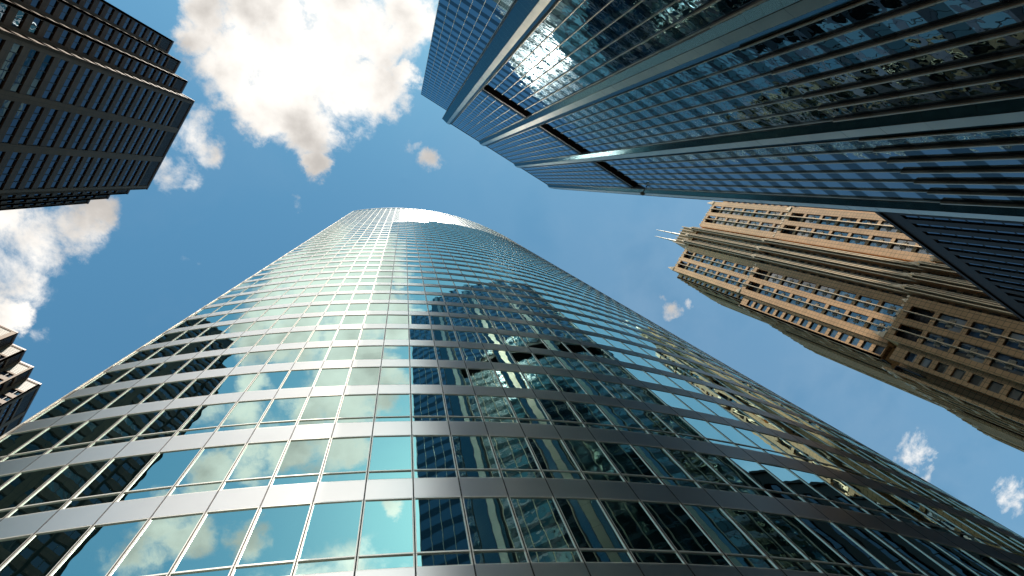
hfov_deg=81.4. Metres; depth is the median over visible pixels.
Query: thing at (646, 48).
window
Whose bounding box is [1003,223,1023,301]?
window
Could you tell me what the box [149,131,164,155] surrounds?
window
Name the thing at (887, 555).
window
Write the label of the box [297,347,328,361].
window
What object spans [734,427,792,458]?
window
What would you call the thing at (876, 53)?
window
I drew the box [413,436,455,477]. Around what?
window
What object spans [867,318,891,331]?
window
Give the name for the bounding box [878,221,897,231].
window
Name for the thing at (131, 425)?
window
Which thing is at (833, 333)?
window
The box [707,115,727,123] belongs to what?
window
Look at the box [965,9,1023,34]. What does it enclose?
window
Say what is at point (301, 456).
window
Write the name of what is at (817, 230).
window
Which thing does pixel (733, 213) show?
window
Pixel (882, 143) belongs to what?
window
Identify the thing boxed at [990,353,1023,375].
window
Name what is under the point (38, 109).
window
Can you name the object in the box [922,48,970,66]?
window
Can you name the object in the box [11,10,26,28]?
window
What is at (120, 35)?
window
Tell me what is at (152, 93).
window
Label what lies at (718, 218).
window
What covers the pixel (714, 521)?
window
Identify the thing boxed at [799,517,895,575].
window
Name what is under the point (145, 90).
window
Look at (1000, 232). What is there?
window
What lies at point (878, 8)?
window
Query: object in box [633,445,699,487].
window
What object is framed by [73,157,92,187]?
window
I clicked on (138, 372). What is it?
window
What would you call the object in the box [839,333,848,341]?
window
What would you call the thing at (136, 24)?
window
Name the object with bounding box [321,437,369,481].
window
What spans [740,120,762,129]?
window
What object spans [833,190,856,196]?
window
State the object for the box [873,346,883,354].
window
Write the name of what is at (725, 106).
window
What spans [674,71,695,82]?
window
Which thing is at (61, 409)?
window
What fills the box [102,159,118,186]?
window
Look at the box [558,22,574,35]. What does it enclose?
window
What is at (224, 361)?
window
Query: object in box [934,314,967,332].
window
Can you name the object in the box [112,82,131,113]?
window
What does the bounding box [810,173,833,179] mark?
window
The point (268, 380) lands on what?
window
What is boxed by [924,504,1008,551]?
window
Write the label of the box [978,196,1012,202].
window
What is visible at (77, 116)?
window
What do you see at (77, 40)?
window
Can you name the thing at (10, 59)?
window
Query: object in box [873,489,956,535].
window
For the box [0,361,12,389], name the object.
window
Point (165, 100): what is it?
window
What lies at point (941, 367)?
window
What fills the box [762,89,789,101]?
window
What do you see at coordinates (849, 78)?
window
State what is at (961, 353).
window
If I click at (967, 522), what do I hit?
window
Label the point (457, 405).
window
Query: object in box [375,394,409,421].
window
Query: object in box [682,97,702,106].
window
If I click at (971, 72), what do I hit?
window
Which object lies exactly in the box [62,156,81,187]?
window
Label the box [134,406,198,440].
window
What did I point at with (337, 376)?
window
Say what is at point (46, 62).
window
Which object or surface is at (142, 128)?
window
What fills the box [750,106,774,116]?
window
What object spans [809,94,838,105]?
window
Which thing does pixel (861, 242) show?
window
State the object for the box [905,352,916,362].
window
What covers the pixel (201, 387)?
window
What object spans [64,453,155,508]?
window
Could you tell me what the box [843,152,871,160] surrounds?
window
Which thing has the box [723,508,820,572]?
window
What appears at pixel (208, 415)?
window
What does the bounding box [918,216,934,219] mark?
window
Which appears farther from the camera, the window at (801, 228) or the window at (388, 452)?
the window at (801, 228)
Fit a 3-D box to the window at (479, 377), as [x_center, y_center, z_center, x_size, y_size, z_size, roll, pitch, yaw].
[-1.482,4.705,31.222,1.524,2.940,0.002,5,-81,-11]
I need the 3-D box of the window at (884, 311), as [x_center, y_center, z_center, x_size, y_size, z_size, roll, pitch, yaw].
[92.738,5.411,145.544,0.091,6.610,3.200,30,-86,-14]
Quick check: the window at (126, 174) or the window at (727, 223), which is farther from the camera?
the window at (727, 223)
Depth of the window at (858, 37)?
38.38 m
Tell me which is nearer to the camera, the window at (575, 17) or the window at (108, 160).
the window at (575, 17)
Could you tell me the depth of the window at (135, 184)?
145.82 m
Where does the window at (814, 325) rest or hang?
in the setback tower at (874, 295)
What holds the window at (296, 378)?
in the glass tower at (392, 392)
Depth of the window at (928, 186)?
50.93 m
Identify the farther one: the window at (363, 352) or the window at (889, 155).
the window at (889, 155)
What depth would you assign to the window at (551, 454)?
22.62 m
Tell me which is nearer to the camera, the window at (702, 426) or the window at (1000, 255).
the window at (702, 426)
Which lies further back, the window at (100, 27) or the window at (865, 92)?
the window at (100, 27)
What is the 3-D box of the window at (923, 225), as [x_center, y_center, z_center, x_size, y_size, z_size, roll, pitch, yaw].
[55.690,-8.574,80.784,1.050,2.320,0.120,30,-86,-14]
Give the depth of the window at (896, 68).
39.23 m
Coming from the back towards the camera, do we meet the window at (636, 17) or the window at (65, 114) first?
the window at (65, 114)
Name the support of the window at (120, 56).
in the stepped tower at (96, 103)
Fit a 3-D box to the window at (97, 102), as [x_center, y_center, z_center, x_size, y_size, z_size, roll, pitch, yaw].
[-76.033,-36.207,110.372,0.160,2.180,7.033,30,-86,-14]
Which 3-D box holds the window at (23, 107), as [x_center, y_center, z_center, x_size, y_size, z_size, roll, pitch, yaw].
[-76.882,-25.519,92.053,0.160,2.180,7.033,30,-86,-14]
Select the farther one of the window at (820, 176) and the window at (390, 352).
the window at (820, 176)
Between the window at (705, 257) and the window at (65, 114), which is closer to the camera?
the window at (65, 114)
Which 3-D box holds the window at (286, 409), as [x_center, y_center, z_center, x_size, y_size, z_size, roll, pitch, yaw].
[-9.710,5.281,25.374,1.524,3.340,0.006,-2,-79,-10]
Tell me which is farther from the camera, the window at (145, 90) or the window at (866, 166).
the window at (145, 90)
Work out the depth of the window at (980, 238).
74.57 m
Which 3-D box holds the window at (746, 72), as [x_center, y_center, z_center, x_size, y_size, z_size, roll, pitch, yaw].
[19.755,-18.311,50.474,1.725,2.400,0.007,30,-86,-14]
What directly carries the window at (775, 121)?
in the ribbed tower at (911, 107)
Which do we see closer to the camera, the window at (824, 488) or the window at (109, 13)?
the window at (824, 488)
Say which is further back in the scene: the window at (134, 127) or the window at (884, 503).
the window at (134, 127)
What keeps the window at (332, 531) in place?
in the glass tower at (392, 392)
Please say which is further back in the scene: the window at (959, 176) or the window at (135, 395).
the window at (959, 176)
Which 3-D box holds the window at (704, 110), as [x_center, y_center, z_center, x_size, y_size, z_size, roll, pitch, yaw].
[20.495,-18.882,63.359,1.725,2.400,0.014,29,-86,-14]
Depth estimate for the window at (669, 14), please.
48.49 m
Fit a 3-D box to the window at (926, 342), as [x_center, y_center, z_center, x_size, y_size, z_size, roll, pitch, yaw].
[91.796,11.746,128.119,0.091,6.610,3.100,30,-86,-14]
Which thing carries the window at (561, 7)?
in the ribbed tower at (911, 107)
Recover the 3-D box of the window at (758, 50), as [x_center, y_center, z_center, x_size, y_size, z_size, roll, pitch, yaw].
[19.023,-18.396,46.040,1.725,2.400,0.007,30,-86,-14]
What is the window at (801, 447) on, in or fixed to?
in the glass tower at (392, 392)
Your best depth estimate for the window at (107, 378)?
31.91 m
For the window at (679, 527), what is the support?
in the glass tower at (392, 392)
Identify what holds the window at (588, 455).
in the glass tower at (392, 392)
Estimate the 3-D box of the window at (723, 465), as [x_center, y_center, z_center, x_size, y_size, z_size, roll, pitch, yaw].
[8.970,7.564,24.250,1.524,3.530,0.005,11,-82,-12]
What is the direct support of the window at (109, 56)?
in the stepped tower at (96, 103)
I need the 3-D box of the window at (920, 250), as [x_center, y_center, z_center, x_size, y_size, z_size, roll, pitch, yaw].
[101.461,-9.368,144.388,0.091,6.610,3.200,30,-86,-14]
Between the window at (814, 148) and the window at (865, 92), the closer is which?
the window at (865, 92)
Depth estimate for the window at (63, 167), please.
111.75 m
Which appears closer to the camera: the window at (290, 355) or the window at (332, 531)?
the window at (332, 531)
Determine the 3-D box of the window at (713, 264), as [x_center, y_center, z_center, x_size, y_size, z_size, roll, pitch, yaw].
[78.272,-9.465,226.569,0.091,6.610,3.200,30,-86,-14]
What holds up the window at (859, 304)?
in the setback tower at (874, 295)
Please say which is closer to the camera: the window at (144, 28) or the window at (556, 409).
the window at (556, 409)
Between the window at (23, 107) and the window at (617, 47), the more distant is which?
the window at (23, 107)
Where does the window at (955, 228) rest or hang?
in the office building
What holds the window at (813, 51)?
in the ribbed tower at (911, 107)
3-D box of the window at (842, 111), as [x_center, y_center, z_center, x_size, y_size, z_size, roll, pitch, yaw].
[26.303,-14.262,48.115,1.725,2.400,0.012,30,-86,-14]
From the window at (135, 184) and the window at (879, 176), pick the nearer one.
the window at (879, 176)
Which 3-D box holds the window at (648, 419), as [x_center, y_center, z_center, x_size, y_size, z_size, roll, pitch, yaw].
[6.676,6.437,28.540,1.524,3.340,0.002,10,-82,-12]
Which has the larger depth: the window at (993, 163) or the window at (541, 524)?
the window at (993, 163)
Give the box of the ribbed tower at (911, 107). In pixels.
[421,0,1023,222]
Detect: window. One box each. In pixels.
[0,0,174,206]
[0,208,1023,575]
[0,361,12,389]
[0,371,12,377]
[0,394,10,400]
[0,404,10,422]
[2,103,28,142]
[3,422,83,460]
[6,398,20,421]
[7,389,20,394]
[9,460,108,516]
[10,49,38,92]
[10,153,33,188]
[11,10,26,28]
[18,106,42,144]
[24,154,47,188]
[26,54,53,95]
[28,17,41,34]
[32,109,56,145]
[33,394,93,420]
[37,155,59,188]
[41,59,67,98]
[43,24,56,40]
[46,111,69,146]
[47,416,122,453]
[50,156,70,187]
[51,520,146,575]
[55,64,79,102]
[57,30,69,45]
[59,5,70,20]
[59,114,80,147]
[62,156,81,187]
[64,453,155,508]
[68,68,90,104]
[69,389,126,414]
[70,36,81,50]
[71,12,82,26]
[71,116,91,148]
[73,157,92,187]
[80,72,102,107]
[82,118,101,149]
[82,368,131,388]
[83,17,93,31]
[83,41,92,54]
[83,158,101,186]
[91,411,160,446]
[92,76,112,109]
[92,120,111,150]
[93,158,110,186]
[94,23,103,36]
[94,46,103,58]
[102,79,122,111]
[102,122,121,151]
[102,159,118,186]
[104,7,114,20]
[104,28,113,40]
[104,50,113,62]
[105,384,160,408]
[110,514,202,575]
[111,123,128,152]
[111,159,126,185]
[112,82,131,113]
[114,12,122,24]
[114,33,122,45]
[114,54,122,66]
[114,364,159,382]
[118,448,200,500]
[119,160,134,185]
[120,125,136,152]
[121,85,139,115]
[122,18,131,29]
[123,37,131,49]
[123,58,131,69]
[126,161,141,185]
[128,127,144,153]
[130,88,147,117]
[131,22,138,33]
[131,42,139,52]
[132,62,139,73]
[133,161,148,185]
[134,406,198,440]
[135,128,151,154]
[138,27,145,37]
[138,91,154,119]
[139,45,146,56]
[140,65,147,76]
[142,380,192,402]
[143,129,157,154]
[145,94,162,120]
[146,359,189,377]
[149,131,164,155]
[152,96,168,122]
[159,98,174,124]
[166,100,180,125]
[170,445,243,494]
[171,508,257,575]
[176,356,217,373]
[176,402,235,435]
[177,376,225,398]
[207,353,245,369]
[212,373,257,394]
[217,400,270,431]
[222,441,287,489]
[233,504,310,575]
[237,350,274,366]
[247,371,288,390]
[258,397,306,427]
[267,349,301,363]
[272,439,328,484]
[281,369,319,388]
[295,501,361,574]
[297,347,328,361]
[298,396,341,424]
[314,368,349,386]
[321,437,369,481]
[326,346,355,360]
[337,395,375,422]
[348,367,379,384]
[354,346,381,359]
[357,499,412,569]
[368,436,410,479]
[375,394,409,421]
[380,367,408,384]
[383,346,408,358]
[411,367,439,384]
[412,394,446,420]
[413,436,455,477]
[415,498,470,565]
[421,0,1023,195]
[440,368,470,385]
[445,395,482,421]
[452,436,499,476]
[464,498,527,563]
[468,369,500,386]
[477,395,516,422]
[490,436,542,477]
[495,370,529,388]
[508,397,550,424]
[511,498,581,561]
[523,372,557,390]
[528,438,583,478]
[539,399,583,426]
[545,13,561,26]
[550,375,585,393]
[555,1,572,16]
[556,498,632,561]
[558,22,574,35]
[563,439,623,481]
[569,12,586,25]
[569,401,616,429]
[571,32,587,43]
[576,378,613,397]
[582,22,600,35]
[594,10,614,25]
[596,31,613,44]
[598,404,647,433]
[599,442,661,483]
[600,500,683,563]
[601,381,639,400]
[608,41,626,53]
[609,21,628,35]
[621,51,639,62]
[623,31,643,45]
[624,8,646,24]
[626,385,665,405]
[627,408,678,437]
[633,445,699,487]
[637,42,657,55]
[639,20,661,35]
[643,502,730,565]
[653,31,676,45]
[655,412,707,441]
[657,78,676,88]
[658,7,683,23]
[666,449,735,491]
[670,87,689,97]
[674,19,699,35]
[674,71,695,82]
[681,416,736,446]
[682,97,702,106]
[682,202,1023,425]
[683,504,776,568]
[686,264,696,271]
[688,81,709,91]
[692,253,702,261]
[694,62,718,75]
[695,106,715,115]
[695,266,705,274]
[698,5,725,22]
[698,453,770,496]
[701,91,722,101]
[702,256,712,263]
[705,269,716,277]
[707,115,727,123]
[708,421,764,452]
[709,74,732,85]
[712,258,722,266]
[715,101,736,110]
[715,217,725,224]
[715,272,726,281]
[717,53,743,67]
[720,124,739,132]
[721,207,731,213]
[722,261,734,269]
[723,84,746,96]
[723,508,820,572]
[725,218,735,225]
[726,275,738,284]
[727,111,749,120]
[729,457,803,501]
[731,208,742,214]
[732,65,759,79]
[733,264,746,273]
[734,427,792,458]
[735,220,746,227]
[736,95,761,106]
[738,279,751,289]
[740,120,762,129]
[742,209,753,216]
[745,43,773,57]
[745,267,759,277]
[747,77,775,89]
[747,221,759,228]
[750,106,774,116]
[754,210,766,217]
[759,223,772,230]
[759,286,773,296]
[760,433,817,464]
[760,463,837,507]
[761,56,789,70]
[761,512,861,575]
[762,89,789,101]
[764,116,789,126]
[766,211,779,218]
[767,273,782,283]
[772,224,786,232]
[774,290,790,301]
[775,146,797,154]
[776,29,809,46]
[776,100,804,111]
[777,69,806,82]
[782,277,798,287]
[784,439,842,470]
[787,156,810,162]
[789,294,807,306]
[790,469,867,513]
[791,111,818,122]
[793,82,822,94]
[794,44,827,60]
[795,227,811,236]
[797,281,815,292]
[799,164,820,171]
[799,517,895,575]
[800,144,825,152]
[801,319,808,326]
[804,214,819,223]
[806,300,825,312]
[807,445,868,478]
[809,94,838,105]
[809,323,817,329]
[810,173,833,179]
[811,58,845,73]
[811,229,828,238]
[813,154,837,161]
[814,13,853,33]
[815,285,834,298]
[818,475,898,520]
[819,326,827,333]
[820,216,837,225]
[822,182,844,187]
[824,107,853,117]
[824,305,845,318]
[825,164,851,170]
[829,73,861,86]
[829,231,847,241]
[829,329,837,337]
[830,142,857,150]
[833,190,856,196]
[834,29,872,48]
[834,290,855,303]
[835,523,925,575]
[838,173,863,179]
[838,218,856,227]
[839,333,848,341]
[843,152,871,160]
[845,86,879,99]
[845,312,867,326]
[847,482,927,527]
[848,234,868,244]
[850,182,875,188]
[850,337,859,345]
[852,45,892,63]
[855,296,878,310]
[856,162,884,170]
[857,219,877,229]
[861,100,895,111]
[861,341,871,349]
[862,191,887,197]
[866,140,894,147]
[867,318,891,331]
[868,236,891,247]
[868,528,953,575]
[869,173,897,179]
[871,61,910,77]
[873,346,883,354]
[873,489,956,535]
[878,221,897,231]
[878,302,902,316]
[880,151,909,158]
[882,11,929,34]
[882,182,910,189]
[888,77,928,91]
[891,239,915,251]
[893,163,923,169]
[895,192,923,199]
[900,497,983,543]
[902,30,949,50]
[904,215,920,218]
[905,137,939,145]
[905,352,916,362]
[906,92,946,105]
[908,174,937,179]
[916,224,930,226]
[916,248,931,254]
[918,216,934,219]
[919,357,932,367]
[920,149,954,156]
[920,184,950,189]
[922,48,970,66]
[922,332,954,351]
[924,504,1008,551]
[927,232,942,235]
[930,225,946,228]
[934,194,964,200]
[934,218,951,221]
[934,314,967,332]
[935,161,969,168]
[935,363,948,373]
[937,240,953,243]
[941,65,989,82]
[941,233,958,237]
[945,226,963,230]
[949,173,984,179]
[949,513,1023,556]
[950,219,968,222]
[951,241,969,245]
[951,368,965,379]
[953,132,993,142]
[954,342,990,362]
[956,235,974,238]
[960,82,1008,97]
[961,228,979,231]
[963,250,979,253]
[964,185,999,191]
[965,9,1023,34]
[966,220,986,224]
[967,243,985,247]
[967,322,1003,342]
[969,146,1009,155]
[969,374,983,386]
[972,236,991,240]
[974,258,990,261]
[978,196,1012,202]
[978,229,998,233]
[979,252,996,255]
[983,265,1001,269]
[984,221,1005,225]
[984,245,1003,249]
[985,160,1023,167]
[987,381,1003,392]
[990,238,1010,242]
[990,260,1008,264]
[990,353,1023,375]
[996,254,1015,258]
[997,231,1018,235]
[1000,268,1018,272]
[1001,247,1021,251]
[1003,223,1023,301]
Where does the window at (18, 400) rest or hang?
in the stepped tower at (19, 388)
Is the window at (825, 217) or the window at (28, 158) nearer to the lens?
the window at (28, 158)
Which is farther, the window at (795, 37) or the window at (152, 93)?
the window at (152, 93)
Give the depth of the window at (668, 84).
62.10 m
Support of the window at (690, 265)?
in the setback tower at (874, 295)
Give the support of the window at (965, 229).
in the office building
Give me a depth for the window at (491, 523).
17.41 m
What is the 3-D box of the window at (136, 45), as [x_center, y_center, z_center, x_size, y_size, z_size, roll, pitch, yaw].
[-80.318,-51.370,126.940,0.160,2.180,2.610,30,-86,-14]
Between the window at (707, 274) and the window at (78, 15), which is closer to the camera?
the window at (78, 15)
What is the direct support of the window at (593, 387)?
in the glass tower at (392, 392)
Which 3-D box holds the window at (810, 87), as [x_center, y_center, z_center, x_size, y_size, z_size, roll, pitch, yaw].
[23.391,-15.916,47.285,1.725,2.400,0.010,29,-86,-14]
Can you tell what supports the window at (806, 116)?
in the ribbed tower at (911, 107)
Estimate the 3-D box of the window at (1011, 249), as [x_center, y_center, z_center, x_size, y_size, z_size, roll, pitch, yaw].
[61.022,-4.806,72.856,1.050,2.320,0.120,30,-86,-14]
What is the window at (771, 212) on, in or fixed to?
in the setback tower at (874, 295)
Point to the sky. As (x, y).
(304, 115)
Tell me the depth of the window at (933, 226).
78.64 m
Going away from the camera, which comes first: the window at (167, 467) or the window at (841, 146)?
the window at (167, 467)
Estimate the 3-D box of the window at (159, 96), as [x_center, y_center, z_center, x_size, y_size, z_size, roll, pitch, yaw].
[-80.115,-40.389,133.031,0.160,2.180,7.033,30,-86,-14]
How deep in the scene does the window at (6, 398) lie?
145.86 m
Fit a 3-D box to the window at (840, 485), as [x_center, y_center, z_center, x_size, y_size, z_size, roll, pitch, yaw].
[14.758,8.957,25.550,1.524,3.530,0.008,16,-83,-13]
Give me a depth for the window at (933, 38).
34.78 m
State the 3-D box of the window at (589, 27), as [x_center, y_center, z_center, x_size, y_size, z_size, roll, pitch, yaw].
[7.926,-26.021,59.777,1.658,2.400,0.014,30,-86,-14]
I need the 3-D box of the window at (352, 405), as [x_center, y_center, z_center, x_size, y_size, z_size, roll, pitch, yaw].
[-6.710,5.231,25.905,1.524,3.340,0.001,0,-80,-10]
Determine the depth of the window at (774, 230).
204.39 m
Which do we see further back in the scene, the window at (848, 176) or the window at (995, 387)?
the window at (995, 387)
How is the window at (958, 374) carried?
in the setback tower at (874, 295)
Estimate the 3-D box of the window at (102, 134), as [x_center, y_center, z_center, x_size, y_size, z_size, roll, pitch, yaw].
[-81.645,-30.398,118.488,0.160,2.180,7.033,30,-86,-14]
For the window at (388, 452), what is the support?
in the glass tower at (392, 392)
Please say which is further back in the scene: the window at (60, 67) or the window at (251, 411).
the window at (60, 67)
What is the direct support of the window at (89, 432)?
in the glass tower at (392, 392)
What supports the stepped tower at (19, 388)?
on the ground
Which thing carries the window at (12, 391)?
in the stepped tower at (19, 388)
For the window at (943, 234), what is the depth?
79.05 m
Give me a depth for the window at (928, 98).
40.07 m
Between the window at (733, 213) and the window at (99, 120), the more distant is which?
the window at (733, 213)
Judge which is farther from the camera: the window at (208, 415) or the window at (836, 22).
the window at (836, 22)
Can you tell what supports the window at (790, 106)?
in the ribbed tower at (911, 107)
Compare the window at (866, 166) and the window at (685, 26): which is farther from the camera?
the window at (866, 166)
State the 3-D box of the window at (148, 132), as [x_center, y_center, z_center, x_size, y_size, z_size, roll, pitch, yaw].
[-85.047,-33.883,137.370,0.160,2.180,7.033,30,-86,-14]
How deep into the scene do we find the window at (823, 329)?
162.50 m
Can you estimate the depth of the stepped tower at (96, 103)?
110.17 m
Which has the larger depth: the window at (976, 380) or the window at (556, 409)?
the window at (976, 380)
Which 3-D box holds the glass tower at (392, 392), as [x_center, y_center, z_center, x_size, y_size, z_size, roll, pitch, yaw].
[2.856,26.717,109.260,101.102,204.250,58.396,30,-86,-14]
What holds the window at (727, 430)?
in the glass tower at (392, 392)
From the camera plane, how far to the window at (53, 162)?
107.97 m
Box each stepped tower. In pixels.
[0,0,194,210]
[0,324,41,436]
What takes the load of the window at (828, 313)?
in the setback tower at (874, 295)
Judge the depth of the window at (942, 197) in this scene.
51.26 m
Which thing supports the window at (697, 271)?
in the setback tower at (874, 295)
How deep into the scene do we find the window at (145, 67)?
128.28 m
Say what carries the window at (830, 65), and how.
in the ribbed tower at (911, 107)
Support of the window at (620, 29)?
in the ribbed tower at (911, 107)
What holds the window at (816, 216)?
in the setback tower at (874, 295)
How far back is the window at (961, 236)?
76.90 m
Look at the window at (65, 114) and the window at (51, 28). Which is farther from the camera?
the window at (65, 114)
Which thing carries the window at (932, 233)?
in the office building
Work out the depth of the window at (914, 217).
80.16 m
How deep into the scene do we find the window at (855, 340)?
151.08 m
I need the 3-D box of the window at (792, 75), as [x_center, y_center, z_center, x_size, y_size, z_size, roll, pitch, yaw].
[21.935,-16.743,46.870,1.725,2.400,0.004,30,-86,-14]
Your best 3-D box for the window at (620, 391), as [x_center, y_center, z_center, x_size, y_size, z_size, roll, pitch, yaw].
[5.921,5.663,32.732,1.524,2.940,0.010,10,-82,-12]
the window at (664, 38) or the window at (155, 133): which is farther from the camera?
the window at (155, 133)
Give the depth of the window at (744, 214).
226.07 m
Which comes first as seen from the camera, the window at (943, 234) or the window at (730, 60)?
the window at (730, 60)
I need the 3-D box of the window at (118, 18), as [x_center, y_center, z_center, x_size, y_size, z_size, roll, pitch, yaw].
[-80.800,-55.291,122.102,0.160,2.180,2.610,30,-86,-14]
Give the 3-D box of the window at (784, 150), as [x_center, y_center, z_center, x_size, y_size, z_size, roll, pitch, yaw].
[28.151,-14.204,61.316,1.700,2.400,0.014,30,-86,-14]
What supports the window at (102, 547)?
in the glass tower at (392, 392)
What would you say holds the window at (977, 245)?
in the office building
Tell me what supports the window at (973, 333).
in the setback tower at (874, 295)
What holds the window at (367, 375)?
in the glass tower at (392, 392)
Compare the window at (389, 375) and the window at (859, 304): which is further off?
the window at (859, 304)
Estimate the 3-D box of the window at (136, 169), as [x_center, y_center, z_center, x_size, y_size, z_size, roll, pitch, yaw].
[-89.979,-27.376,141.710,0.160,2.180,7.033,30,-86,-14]
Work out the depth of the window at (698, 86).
58.48 m
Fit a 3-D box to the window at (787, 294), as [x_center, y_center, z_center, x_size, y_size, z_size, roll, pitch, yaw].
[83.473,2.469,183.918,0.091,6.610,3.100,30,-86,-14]
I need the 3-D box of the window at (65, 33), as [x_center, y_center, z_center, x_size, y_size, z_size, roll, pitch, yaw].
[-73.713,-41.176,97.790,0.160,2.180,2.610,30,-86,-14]
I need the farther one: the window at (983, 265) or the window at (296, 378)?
the window at (983, 265)
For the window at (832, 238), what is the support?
in the setback tower at (874, 295)
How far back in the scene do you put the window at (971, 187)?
46.87 m
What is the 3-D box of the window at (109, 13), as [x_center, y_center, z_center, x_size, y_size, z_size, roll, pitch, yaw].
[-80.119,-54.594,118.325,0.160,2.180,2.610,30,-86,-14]
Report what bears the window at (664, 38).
in the ribbed tower at (911, 107)
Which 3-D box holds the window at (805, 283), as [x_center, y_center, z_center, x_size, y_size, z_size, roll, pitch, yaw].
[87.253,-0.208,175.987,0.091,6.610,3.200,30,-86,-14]
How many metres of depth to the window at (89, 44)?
105.55 m
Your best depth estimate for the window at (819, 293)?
168.68 m
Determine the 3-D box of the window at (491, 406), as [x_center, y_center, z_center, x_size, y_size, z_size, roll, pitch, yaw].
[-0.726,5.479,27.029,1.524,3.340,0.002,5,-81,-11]
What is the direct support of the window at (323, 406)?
in the glass tower at (392, 392)
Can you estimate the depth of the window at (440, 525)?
17.13 m
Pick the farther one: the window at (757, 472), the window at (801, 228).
the window at (801, 228)
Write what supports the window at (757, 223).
in the setback tower at (874, 295)
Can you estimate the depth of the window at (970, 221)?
71.28 m
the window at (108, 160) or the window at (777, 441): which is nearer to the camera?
the window at (777, 441)
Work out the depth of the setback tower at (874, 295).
156.25 m
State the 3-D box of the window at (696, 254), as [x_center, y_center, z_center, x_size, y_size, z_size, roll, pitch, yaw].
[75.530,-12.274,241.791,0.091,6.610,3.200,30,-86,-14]
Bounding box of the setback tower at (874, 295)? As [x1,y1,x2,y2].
[656,201,1023,451]
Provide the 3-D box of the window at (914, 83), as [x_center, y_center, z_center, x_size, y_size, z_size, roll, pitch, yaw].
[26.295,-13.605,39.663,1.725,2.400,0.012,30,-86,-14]
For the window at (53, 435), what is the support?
in the glass tower at (392, 392)
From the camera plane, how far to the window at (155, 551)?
16.12 m
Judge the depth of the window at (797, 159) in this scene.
61.73 m
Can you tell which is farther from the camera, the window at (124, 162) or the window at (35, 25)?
the window at (124, 162)
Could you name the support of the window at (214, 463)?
in the glass tower at (392, 392)
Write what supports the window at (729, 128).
in the ribbed tower at (911, 107)
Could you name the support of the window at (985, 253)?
in the office building
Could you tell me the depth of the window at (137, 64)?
124.51 m
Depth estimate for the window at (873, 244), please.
160.15 m
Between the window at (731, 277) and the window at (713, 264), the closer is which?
the window at (731, 277)
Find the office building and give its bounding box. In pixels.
[875,212,1023,320]
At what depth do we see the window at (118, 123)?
122.52 m
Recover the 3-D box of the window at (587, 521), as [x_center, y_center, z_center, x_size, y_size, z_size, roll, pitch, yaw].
[2.419,7.309,18.133,1.524,3.500,0.011,6,-81,-11]
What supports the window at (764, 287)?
in the setback tower at (874, 295)
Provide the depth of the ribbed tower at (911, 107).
55.32 m
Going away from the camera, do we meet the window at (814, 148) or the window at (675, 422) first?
the window at (675, 422)
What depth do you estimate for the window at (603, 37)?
60.14 m
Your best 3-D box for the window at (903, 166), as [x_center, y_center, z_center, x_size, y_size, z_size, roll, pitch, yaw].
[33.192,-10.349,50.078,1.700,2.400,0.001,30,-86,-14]
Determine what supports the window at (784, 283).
in the setback tower at (874, 295)
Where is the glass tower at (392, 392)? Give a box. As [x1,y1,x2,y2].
[0,208,1023,575]
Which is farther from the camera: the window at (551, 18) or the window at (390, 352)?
the window at (551, 18)
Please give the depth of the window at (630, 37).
56.52 m
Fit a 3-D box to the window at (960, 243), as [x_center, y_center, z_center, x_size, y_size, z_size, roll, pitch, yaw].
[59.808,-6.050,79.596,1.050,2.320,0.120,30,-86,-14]
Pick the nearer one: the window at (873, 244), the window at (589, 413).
the window at (589, 413)
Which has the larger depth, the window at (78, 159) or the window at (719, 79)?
the window at (78, 159)
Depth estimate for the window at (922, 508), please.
26.55 m
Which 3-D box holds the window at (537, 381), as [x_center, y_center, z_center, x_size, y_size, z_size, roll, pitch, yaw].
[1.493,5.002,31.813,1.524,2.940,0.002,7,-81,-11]
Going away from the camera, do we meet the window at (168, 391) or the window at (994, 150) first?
the window at (168, 391)
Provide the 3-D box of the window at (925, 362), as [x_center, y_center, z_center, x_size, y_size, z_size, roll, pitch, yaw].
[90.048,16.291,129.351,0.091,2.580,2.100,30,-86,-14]
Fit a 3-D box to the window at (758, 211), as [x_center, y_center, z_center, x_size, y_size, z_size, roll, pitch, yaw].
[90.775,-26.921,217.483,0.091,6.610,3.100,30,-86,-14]
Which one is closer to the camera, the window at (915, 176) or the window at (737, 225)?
the window at (915, 176)
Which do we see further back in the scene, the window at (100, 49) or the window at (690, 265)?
the window at (690, 265)
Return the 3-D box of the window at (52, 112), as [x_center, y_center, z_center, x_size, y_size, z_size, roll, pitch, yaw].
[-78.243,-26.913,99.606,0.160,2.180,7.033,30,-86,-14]
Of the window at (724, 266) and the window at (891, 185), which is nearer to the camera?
the window at (891, 185)
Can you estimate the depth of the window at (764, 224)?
210.72 m
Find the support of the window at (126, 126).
in the stepped tower at (96, 103)
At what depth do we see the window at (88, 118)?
111.17 m
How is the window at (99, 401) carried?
in the glass tower at (392, 392)
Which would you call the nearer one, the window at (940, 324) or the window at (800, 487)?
the window at (800, 487)
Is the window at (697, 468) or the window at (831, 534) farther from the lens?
the window at (697, 468)
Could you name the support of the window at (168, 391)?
in the glass tower at (392, 392)
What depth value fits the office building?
80.56 m
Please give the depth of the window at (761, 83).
50.86 m
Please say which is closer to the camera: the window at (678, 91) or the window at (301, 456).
the window at (301, 456)
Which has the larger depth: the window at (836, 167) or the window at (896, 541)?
the window at (836, 167)
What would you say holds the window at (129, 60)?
in the stepped tower at (96, 103)
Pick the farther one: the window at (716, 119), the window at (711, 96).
the window at (716, 119)
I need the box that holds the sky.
[0,0,1023,536]
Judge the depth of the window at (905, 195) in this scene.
55.25 m
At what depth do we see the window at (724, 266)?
219.41 m
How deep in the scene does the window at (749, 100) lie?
55.31 m
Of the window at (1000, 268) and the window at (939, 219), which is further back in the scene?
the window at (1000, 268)

